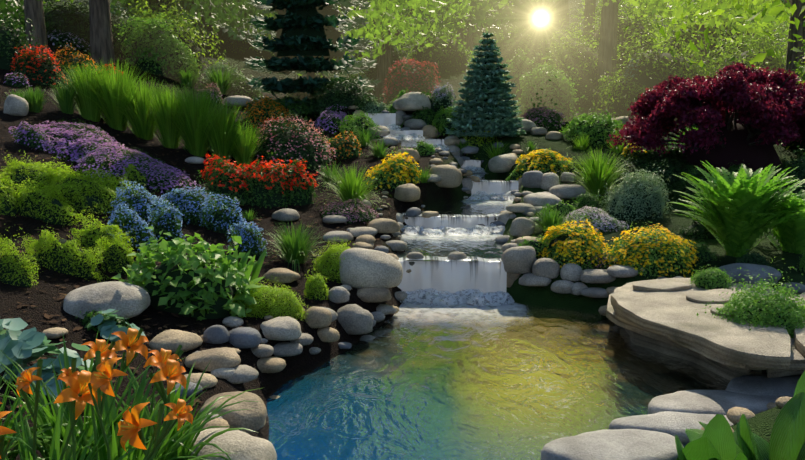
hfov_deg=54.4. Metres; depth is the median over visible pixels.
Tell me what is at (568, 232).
yellow flower plant
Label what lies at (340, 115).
purple flower
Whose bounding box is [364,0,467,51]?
canopy branch leaves
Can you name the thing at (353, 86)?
shrub
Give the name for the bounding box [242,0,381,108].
dark spruce tree
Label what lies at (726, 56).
understory shrub
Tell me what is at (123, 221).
blue flower plant
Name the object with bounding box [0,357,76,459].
daylily leaves
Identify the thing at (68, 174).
shrub
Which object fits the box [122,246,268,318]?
leafy perennial plant
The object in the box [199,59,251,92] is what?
shrub
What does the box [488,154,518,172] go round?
boulder
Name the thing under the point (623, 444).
rock
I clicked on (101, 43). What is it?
woodland tree
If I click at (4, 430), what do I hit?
daylily petals
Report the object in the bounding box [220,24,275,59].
understory shrub
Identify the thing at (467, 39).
woodland tree
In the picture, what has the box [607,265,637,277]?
boulder
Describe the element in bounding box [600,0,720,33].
canopy branch leaves
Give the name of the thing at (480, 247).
pool water
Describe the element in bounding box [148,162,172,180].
phlox flower mat
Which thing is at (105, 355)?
daylily petals
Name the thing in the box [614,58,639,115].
shrub
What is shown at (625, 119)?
boulder
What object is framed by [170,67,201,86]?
grass plant
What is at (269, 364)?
boulder
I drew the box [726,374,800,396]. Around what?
rock
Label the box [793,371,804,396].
hosta plant
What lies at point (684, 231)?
groundcover plant
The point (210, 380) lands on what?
boulder
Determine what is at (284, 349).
boulder
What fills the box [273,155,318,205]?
red geranium plant
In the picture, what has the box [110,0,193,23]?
canopy branch leaves
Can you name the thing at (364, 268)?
boulder
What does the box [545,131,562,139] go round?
boulder
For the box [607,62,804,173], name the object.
japanese maple tree
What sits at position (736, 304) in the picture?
boxwood shrub
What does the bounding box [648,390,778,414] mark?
rock
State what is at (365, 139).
grass clump
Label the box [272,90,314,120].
shrub
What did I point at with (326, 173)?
grass clump
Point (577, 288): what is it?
boulder
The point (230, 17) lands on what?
canopy branch leaves
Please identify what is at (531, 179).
boulder
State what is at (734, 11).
canopy branch leaves
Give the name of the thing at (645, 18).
woodland tree
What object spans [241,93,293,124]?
orange flower plant
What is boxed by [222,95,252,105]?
boulder
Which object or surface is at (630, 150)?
yellow flower plant
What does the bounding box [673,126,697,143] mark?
shrub
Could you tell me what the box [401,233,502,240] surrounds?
foam
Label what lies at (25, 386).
daylily petals
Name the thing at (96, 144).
phlox flower mat
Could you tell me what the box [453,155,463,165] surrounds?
boulder
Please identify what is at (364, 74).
shrub
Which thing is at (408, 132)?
waterfall
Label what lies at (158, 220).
blue flower plant
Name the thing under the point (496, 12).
canopy branch leaves
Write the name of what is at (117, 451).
daylily leaves
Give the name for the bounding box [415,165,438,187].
grass clump
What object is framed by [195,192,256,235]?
blue flower plant
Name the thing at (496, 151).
grass clump
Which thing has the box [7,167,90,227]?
shrub
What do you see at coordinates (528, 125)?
boulder
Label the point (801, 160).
shrub
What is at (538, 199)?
boulder
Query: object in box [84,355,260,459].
daylily leaves
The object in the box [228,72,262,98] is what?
shrub
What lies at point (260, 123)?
red flower plant
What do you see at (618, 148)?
grass clump
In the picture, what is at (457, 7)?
canopy branch leaves
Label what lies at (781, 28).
canopy branch leaves
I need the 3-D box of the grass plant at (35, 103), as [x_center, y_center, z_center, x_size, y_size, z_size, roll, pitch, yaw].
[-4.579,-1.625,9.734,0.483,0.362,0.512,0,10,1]
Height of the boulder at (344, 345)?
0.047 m
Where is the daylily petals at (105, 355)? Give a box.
[82,339,116,365]
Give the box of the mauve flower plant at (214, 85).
[197,83,223,105]
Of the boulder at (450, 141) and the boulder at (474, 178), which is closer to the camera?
the boulder at (474, 178)
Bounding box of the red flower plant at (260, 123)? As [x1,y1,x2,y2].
[253,116,293,134]
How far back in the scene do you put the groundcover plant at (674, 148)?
10.80 m
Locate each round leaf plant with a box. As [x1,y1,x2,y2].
[0,318,43,354]
[0,327,93,396]
[87,309,144,341]
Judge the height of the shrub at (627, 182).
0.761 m
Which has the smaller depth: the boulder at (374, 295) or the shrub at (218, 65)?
the boulder at (374, 295)
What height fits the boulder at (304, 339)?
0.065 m
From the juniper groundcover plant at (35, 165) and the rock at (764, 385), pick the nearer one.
the rock at (764, 385)
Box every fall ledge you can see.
[402,114,413,120]
[403,261,500,269]
[404,217,496,220]
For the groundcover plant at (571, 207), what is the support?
on the ground at (432, 194)
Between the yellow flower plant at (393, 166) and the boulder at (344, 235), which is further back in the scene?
the yellow flower plant at (393, 166)
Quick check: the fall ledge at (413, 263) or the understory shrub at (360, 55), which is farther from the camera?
the understory shrub at (360, 55)
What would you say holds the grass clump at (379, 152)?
on the ground at (432, 194)
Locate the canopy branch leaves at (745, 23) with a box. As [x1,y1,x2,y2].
[715,1,783,33]
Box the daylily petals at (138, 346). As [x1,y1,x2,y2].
[111,328,147,365]
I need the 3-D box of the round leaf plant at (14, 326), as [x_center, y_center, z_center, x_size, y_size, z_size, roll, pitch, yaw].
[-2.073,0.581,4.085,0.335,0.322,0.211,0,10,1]
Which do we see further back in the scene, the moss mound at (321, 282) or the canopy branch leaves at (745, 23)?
the canopy branch leaves at (745, 23)
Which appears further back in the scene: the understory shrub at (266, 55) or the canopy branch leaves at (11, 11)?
the understory shrub at (266, 55)
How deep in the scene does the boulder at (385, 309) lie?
6.46 m
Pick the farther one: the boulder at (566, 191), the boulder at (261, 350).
the boulder at (566, 191)
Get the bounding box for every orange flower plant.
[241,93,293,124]
[320,126,362,158]
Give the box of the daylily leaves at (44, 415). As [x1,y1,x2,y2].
[0,324,195,459]
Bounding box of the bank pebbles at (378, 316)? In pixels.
[192,138,665,419]
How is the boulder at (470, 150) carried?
on the ground at (432, 194)
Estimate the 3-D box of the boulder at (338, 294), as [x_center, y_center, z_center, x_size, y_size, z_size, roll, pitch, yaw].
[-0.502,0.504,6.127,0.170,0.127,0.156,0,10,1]
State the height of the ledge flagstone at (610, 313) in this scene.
0.085 m
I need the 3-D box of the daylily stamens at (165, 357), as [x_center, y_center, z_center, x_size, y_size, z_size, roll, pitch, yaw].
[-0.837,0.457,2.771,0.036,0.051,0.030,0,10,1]
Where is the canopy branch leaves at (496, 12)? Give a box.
[461,1,514,39]
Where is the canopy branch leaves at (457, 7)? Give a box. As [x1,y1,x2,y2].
[415,0,500,24]
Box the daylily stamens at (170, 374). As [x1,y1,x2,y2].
[168,366,176,376]
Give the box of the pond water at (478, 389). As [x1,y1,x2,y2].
[267,305,729,459]
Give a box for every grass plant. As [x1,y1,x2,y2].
[4,89,31,101]
[15,85,49,112]
[46,79,78,113]
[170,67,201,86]
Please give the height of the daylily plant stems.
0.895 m
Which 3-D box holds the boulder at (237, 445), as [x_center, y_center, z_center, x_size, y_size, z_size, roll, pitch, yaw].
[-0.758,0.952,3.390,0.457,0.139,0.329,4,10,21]
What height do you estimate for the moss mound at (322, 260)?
0.408 m
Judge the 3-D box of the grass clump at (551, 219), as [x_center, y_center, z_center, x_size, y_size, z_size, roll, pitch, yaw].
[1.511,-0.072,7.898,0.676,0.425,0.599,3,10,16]
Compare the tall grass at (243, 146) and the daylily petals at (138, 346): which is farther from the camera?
the tall grass at (243, 146)
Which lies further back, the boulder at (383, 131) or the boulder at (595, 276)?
the boulder at (383, 131)
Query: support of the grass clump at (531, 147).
on the ground at (432, 194)
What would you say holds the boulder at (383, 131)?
on the ground at (432, 194)
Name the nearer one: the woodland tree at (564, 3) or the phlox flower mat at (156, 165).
the phlox flower mat at (156, 165)
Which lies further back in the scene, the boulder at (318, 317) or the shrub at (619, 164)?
the shrub at (619, 164)
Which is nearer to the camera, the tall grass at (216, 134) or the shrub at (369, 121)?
the tall grass at (216, 134)
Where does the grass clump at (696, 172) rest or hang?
on the ground at (432, 194)
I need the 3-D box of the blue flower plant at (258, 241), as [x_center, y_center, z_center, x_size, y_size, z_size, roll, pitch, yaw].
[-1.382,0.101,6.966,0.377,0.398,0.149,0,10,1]
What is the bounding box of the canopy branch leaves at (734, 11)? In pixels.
[685,0,790,46]
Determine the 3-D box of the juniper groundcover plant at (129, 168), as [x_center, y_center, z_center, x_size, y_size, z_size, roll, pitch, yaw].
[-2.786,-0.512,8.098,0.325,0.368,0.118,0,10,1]
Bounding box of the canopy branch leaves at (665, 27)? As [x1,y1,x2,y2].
[618,0,695,47]
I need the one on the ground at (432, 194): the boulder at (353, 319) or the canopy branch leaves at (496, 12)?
the boulder at (353, 319)
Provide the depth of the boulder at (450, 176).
9.67 m
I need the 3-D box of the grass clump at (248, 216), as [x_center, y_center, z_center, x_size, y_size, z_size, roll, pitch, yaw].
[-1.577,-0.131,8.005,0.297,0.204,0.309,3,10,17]
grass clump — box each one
[242,208,259,221]
[260,218,336,271]
[312,161,342,186]
[313,162,387,212]
[352,125,377,147]
[366,138,390,158]
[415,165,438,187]
[431,122,443,136]
[456,139,474,156]
[481,139,514,170]
[523,139,538,152]
[529,203,579,233]
[560,146,631,201]
[566,132,593,149]
[603,128,627,152]
[687,166,711,178]
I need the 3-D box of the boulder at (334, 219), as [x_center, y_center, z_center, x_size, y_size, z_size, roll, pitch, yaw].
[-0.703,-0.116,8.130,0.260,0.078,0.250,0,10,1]
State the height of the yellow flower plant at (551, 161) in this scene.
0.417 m
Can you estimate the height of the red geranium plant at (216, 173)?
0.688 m
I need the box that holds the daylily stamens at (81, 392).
[79,382,88,394]
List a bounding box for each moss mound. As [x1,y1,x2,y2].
[230,291,255,317]
[242,276,307,321]
[304,269,328,299]
[312,235,353,282]
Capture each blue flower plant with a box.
[104,180,181,226]
[107,197,157,251]
[147,198,185,240]
[158,179,227,226]
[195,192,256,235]
[225,220,267,256]
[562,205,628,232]
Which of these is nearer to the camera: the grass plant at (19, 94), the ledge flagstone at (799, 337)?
the ledge flagstone at (799, 337)
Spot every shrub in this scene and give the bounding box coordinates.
[0,0,45,70]
[4,71,31,87]
[7,37,67,88]
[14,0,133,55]
[47,29,89,50]
[52,40,98,84]
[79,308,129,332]
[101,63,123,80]
[112,9,204,80]
[117,0,228,72]
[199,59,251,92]
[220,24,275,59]
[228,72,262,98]
[250,110,341,170]
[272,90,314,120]
[280,91,324,99]
[298,69,386,120]
[334,108,382,141]
[349,30,406,96]
[349,40,377,79]
[355,34,375,60]
[360,88,390,124]
[381,58,441,105]
[388,89,409,112]
[397,23,477,72]
[410,89,438,124]
[413,140,436,155]
[430,79,455,113]
[432,103,462,136]
[447,0,516,41]
[462,124,501,158]
[466,14,564,75]
[503,48,538,90]
[512,43,586,119]
[541,4,619,97]
[559,108,624,145]
[572,74,598,106]
[573,188,605,211]
[574,0,663,66]
[577,0,725,120]
[582,153,627,175]
[595,159,679,222]
[609,146,704,183]
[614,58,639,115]
[649,9,784,65]
[667,167,731,201]
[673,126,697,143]
[685,266,732,289]
[694,0,789,78]
[696,258,804,373]
[721,160,754,175]
[778,29,804,151]
[782,146,804,198]
[797,246,804,272]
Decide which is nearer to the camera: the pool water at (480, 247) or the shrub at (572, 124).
the pool water at (480, 247)
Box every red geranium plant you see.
[197,148,252,205]
[235,136,304,208]
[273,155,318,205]
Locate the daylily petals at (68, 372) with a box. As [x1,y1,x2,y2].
[57,367,79,386]
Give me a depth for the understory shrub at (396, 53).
18.91 m
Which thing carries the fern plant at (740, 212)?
on the ground at (432, 194)
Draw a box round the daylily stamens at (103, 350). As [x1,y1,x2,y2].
[99,343,107,352]
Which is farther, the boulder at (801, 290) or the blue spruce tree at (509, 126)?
the blue spruce tree at (509, 126)
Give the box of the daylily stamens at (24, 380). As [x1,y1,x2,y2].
[19,375,29,381]
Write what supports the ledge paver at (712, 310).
on the ledge flagstone at (672, 314)
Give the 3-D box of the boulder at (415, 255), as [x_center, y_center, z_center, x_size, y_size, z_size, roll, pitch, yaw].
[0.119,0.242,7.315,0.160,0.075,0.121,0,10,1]
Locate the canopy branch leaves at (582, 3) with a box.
[579,0,635,8]
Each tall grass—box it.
[54,61,114,121]
[64,58,166,130]
[102,75,181,139]
[134,83,211,148]
[148,81,238,155]
[188,98,254,161]
[216,119,278,164]
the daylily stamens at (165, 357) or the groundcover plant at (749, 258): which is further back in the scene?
the groundcover plant at (749, 258)
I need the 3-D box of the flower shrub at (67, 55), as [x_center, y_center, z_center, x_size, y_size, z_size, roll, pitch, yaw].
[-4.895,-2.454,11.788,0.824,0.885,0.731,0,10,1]
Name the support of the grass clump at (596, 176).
on the ground at (432, 194)
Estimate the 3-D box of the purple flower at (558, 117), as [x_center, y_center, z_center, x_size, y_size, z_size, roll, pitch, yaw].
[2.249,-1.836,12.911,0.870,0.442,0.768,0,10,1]
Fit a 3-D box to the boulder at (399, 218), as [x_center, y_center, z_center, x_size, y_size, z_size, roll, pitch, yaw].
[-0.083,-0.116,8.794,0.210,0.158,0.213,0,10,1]
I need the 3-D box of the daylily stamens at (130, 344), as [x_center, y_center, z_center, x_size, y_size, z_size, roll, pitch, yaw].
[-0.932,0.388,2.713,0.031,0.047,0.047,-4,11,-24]
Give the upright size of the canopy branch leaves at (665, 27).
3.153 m
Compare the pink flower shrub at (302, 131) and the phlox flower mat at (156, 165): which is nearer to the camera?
the phlox flower mat at (156, 165)
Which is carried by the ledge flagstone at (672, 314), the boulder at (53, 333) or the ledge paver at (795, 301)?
the ledge paver at (795, 301)
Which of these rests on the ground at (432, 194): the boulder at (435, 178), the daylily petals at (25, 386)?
the boulder at (435, 178)
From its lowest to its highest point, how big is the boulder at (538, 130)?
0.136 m
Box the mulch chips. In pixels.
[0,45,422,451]
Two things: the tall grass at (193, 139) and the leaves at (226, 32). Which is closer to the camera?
the tall grass at (193, 139)
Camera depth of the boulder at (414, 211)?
8.77 m
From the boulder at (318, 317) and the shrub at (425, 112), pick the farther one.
the shrub at (425, 112)
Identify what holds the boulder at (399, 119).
on the ground at (432, 194)
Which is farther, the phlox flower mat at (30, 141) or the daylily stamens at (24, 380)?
the phlox flower mat at (30, 141)
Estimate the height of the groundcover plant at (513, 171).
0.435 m
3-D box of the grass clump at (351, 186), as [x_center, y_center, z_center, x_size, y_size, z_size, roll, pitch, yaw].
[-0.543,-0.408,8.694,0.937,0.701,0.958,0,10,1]
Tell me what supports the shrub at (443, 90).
on the ground at (432, 194)
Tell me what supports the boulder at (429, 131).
on the ground at (432, 194)
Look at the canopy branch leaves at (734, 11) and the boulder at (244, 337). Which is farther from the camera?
the canopy branch leaves at (734, 11)
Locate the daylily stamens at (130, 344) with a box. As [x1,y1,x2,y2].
[129,335,137,346]
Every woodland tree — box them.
[24,0,48,56]
[89,0,114,64]
[376,0,508,99]
[457,18,472,49]
[508,0,645,47]
[559,0,568,24]
[595,0,617,103]
[623,0,804,82]
[638,0,652,36]
[693,0,741,73]
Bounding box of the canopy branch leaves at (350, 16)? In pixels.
[342,0,380,19]
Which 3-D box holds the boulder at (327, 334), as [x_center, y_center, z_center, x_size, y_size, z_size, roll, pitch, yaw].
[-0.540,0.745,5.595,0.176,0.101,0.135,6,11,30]
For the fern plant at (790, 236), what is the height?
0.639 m
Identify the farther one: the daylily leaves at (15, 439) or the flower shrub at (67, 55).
the flower shrub at (67, 55)
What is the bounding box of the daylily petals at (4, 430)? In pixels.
[0,411,16,457]
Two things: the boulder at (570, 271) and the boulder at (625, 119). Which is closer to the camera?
the boulder at (570, 271)
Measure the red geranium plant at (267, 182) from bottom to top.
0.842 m
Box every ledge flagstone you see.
[606,292,687,351]
[611,278,790,368]
[613,286,746,367]
[625,329,765,380]
[655,333,804,369]
[704,356,752,373]
[716,292,804,368]
[766,369,804,377]
[793,292,804,357]
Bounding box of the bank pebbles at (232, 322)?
[211,101,683,378]
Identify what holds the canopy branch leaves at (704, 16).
attached to the woodland tree at (776, 11)
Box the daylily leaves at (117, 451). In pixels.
[4,366,255,459]
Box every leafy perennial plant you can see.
[110,226,255,320]
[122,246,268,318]
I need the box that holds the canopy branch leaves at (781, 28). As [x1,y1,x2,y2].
[771,15,788,56]
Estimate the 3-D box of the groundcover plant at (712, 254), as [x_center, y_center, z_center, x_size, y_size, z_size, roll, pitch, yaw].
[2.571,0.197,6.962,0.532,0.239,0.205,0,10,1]
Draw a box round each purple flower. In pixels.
[311,105,347,133]
[520,106,565,128]
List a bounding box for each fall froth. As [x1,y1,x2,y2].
[376,124,400,129]
[383,133,424,142]
[400,288,514,305]
[401,223,504,236]
[404,143,448,150]
[462,166,484,172]
[467,191,514,200]
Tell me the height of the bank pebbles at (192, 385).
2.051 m
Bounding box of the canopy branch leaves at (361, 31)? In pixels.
[257,0,408,77]
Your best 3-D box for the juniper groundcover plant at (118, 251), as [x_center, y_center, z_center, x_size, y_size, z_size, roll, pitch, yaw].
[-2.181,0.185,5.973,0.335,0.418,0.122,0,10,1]
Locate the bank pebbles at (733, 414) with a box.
[185,94,791,431]
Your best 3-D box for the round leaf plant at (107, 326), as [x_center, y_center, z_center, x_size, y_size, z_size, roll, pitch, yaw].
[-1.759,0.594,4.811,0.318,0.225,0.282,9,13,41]
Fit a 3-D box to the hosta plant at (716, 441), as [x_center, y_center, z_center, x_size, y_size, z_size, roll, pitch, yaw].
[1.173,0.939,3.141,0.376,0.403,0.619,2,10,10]
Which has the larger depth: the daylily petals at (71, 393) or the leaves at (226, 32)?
the leaves at (226, 32)
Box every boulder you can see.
[3,94,28,115]
[42,327,67,338]
[63,281,150,318]
[149,329,202,352]
[177,373,217,388]
[185,157,204,163]
[185,347,240,370]
[188,428,276,459]
[199,391,266,432]
[203,325,229,343]
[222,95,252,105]
[226,365,258,383]
[228,327,261,348]
[251,344,273,357]
[257,356,285,372]
[260,316,301,340]
[262,268,300,282]
[272,208,299,220]
[273,342,302,356]
[290,333,312,345]
[304,306,331,327]
[317,327,339,341]
[323,215,346,222]
[323,231,353,241]
[328,286,348,302]
[337,304,373,334]
[338,342,351,348]
[339,248,402,287]
[349,227,377,236]
[352,110,365,118]
[357,288,391,302]
[360,335,374,340]
[367,127,380,135]
[367,218,399,232]
[376,126,389,137]
[376,304,396,314]
[379,137,397,145]
[386,240,406,250]
[387,253,398,259]
[392,92,432,110]
[394,183,419,201]
[396,110,405,124]
[396,148,419,161]
[396,213,403,222]
[404,119,426,129]
[406,207,420,215]
[407,252,423,258]
[422,125,437,137]
[422,211,438,217]
[426,174,441,181]
[429,164,461,187]
[444,135,458,139]
[444,138,459,145]
[446,145,460,155]
[448,251,466,259]
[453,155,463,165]
[461,146,478,153]
[462,177,472,193]
[468,176,479,180]
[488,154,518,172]
[495,235,509,242]
[497,210,511,224]
[501,243,513,251]
[501,257,520,286]
[502,246,535,273]
[506,203,533,212]
[510,217,534,236]
[514,236,537,244]
[518,119,536,131]
[518,178,521,189]
[519,273,551,285]
[522,170,542,187]
[523,192,561,207]
[530,127,546,134]
[532,258,559,278]
[540,173,559,189]
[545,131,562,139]
[549,184,585,198]
[550,280,573,293]
[560,172,575,182]
[560,263,582,280]
[571,282,587,295]
[580,269,615,282]
[581,287,608,297]
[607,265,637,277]
[613,116,634,125]
[719,263,781,284]
[781,282,804,293]
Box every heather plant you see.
[318,197,378,223]
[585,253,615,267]
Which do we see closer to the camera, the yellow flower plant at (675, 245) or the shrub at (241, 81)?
the yellow flower plant at (675, 245)
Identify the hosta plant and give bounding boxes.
[675,414,747,459]
[685,392,804,459]
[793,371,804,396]
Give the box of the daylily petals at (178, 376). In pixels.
[150,359,186,394]
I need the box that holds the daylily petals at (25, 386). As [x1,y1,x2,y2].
[15,367,42,396]
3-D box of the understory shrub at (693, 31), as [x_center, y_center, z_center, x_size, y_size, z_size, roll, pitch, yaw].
[7.368,-4.704,18.485,3.448,2.366,2.635,0,10,1]
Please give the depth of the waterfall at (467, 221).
8.69 m
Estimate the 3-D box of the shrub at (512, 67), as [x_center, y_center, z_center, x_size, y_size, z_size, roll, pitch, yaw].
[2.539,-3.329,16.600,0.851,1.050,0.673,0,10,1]
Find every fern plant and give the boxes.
[669,160,804,256]
[765,188,804,254]
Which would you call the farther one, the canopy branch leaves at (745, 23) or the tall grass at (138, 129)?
the canopy branch leaves at (745, 23)
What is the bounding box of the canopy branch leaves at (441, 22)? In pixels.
[376,0,462,38]
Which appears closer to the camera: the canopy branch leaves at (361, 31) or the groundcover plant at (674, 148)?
the groundcover plant at (674, 148)
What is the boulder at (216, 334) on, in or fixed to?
on the ground at (432, 194)
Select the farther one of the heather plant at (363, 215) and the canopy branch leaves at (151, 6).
the canopy branch leaves at (151, 6)
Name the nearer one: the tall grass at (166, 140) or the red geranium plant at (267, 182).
the red geranium plant at (267, 182)
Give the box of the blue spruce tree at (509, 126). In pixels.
[444,30,525,138]
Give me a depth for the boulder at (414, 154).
10.53 m
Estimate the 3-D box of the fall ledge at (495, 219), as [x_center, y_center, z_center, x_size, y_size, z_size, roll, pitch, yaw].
[0.540,-0.149,9.018,1.746,0.103,0.619,0,10,1]
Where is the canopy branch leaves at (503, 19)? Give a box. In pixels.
[423,0,538,61]
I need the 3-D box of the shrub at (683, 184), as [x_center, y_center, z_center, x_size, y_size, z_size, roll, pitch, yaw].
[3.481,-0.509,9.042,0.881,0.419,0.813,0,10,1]
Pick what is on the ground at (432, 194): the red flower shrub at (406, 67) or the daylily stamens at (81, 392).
the red flower shrub at (406, 67)
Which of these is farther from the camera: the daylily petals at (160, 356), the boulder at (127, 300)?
the boulder at (127, 300)
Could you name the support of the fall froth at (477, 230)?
on the pool water at (480, 247)
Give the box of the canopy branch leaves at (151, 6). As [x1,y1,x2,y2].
[110,0,206,35]
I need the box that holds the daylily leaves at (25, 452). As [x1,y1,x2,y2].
[5,390,154,459]
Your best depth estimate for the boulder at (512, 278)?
7.15 m
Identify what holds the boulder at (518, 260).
on the ground at (432, 194)
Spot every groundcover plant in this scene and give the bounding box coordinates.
[0,150,74,192]
[0,172,20,215]
[0,233,45,286]
[4,224,124,281]
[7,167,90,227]
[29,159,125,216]
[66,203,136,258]
[95,228,135,274]
[97,160,137,197]
[120,163,147,191]
[505,160,524,180]
[518,235,547,257]
[540,198,580,214]
[562,161,583,173]
[613,166,644,183]
[650,142,685,156]
[672,217,718,239]
[679,239,720,263]
[735,249,773,266]
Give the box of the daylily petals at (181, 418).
[164,399,192,430]
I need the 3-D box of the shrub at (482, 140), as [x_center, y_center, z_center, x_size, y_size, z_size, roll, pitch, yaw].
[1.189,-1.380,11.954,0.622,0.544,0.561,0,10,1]
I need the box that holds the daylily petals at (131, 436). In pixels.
[117,402,157,451]
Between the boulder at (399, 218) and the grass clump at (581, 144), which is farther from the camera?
the grass clump at (581, 144)
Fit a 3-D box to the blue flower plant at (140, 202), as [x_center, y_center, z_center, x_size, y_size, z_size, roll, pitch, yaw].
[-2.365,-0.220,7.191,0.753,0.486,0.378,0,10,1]
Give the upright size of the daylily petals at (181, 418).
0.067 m
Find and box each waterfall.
[364,113,395,125]
[390,130,422,135]
[397,256,506,294]
[401,139,446,145]
[403,213,499,230]
[461,160,480,170]
[471,180,517,195]
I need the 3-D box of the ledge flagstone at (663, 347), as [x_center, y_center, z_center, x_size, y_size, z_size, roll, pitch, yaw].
[2.233,0.755,6.071,1.144,0.190,1.991,5,11,25]
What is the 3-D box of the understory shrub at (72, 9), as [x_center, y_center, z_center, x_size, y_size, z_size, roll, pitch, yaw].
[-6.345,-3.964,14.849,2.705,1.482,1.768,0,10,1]
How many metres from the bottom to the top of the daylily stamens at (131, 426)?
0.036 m
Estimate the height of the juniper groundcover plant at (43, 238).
0.480 m
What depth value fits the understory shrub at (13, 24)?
11.38 m
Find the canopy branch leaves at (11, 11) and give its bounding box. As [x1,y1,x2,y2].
[0,0,48,36]
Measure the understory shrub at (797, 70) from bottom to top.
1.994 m
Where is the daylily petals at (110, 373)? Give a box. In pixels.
[89,358,127,399]
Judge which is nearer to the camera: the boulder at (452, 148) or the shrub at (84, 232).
the shrub at (84, 232)
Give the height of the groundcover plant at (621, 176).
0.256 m
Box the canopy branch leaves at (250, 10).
[226,0,275,19]
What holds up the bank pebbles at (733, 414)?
on the ground at (432, 194)
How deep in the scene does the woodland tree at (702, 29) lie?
17.17 m
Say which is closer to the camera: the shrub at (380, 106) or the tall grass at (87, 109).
the tall grass at (87, 109)
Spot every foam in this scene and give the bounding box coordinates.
[382,301,533,325]
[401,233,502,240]
[460,199,513,205]
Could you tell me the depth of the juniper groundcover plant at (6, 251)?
5.28 m
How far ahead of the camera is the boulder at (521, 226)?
7.84 m
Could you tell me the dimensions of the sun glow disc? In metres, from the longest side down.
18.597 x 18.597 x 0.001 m
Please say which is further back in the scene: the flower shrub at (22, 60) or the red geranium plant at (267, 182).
the flower shrub at (22, 60)
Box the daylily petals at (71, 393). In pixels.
[54,370,101,419]
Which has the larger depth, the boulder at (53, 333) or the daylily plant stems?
the boulder at (53, 333)
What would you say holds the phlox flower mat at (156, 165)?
on the ground at (432, 194)
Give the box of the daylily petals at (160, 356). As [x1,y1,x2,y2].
[143,348,180,370]
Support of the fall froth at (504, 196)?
on the pool water at (458, 208)
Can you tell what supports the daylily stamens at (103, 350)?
attached to the daylily plant stems
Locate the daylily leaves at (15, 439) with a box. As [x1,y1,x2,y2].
[0,405,50,459]
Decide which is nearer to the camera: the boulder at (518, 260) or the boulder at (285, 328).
the boulder at (285, 328)
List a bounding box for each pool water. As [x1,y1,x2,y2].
[395,235,505,260]
[401,200,509,216]
[469,173,510,181]
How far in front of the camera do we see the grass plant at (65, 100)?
9.91 m
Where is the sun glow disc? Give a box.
[515,0,566,44]
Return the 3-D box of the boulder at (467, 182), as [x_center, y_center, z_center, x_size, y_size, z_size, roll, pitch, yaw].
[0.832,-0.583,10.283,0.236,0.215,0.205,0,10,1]
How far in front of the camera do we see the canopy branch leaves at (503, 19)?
16.19 m
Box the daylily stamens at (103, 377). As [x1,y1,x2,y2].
[94,370,109,378]
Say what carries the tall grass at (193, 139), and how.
on the ground at (432, 194)
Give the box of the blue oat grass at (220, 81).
[195,65,246,94]
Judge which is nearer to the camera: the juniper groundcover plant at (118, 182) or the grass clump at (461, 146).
the juniper groundcover plant at (118, 182)
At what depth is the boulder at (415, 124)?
12.35 m
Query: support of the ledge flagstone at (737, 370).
on the ledge flagstone at (663, 347)
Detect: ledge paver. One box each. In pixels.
[633,279,691,291]
[686,289,752,303]
[710,306,735,316]
[774,297,804,309]
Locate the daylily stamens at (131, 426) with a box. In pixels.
[120,420,138,430]
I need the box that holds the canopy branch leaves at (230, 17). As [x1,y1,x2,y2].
[210,0,276,35]
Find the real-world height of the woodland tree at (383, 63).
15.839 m
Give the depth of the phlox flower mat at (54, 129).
8.81 m
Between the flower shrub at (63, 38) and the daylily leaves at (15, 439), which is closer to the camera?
the daylily leaves at (15, 439)
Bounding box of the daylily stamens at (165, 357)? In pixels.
[163,351,170,362]
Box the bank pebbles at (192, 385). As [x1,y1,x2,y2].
[175,135,555,396]
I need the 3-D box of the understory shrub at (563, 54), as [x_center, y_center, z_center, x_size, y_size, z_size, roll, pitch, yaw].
[3.454,-3.404,15.322,2.335,2.301,1.914,0,10,1]
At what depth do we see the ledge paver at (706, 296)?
5.65 m
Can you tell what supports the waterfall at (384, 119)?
on the waterfall wall
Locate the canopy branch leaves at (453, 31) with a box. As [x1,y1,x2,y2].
[393,0,474,42]
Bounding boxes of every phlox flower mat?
[9,121,55,151]
[31,117,128,161]
[65,143,200,192]
[68,135,133,165]
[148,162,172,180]
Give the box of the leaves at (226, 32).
[110,0,275,44]
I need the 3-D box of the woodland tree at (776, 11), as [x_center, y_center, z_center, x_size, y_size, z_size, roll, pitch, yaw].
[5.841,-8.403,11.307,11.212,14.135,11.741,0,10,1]
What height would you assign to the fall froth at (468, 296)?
0.173 m
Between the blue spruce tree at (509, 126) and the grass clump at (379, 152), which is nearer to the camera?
the grass clump at (379, 152)
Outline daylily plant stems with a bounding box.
[0,328,182,459]
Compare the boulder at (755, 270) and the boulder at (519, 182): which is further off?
the boulder at (519, 182)
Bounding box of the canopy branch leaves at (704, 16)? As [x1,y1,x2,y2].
[641,0,744,40]
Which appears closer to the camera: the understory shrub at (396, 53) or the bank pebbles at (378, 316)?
the bank pebbles at (378, 316)
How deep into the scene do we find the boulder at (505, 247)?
7.51 m
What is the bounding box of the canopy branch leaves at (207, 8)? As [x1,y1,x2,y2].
[176,0,250,36]
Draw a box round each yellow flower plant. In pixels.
[363,146,421,190]
[515,148,574,179]
[538,214,615,268]
[597,221,699,278]
[621,143,645,157]
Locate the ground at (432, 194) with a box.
[0,0,804,459]
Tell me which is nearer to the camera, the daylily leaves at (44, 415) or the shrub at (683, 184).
the daylily leaves at (44, 415)
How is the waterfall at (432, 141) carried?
on the waterfall ledge
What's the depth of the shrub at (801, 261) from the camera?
6.66 m

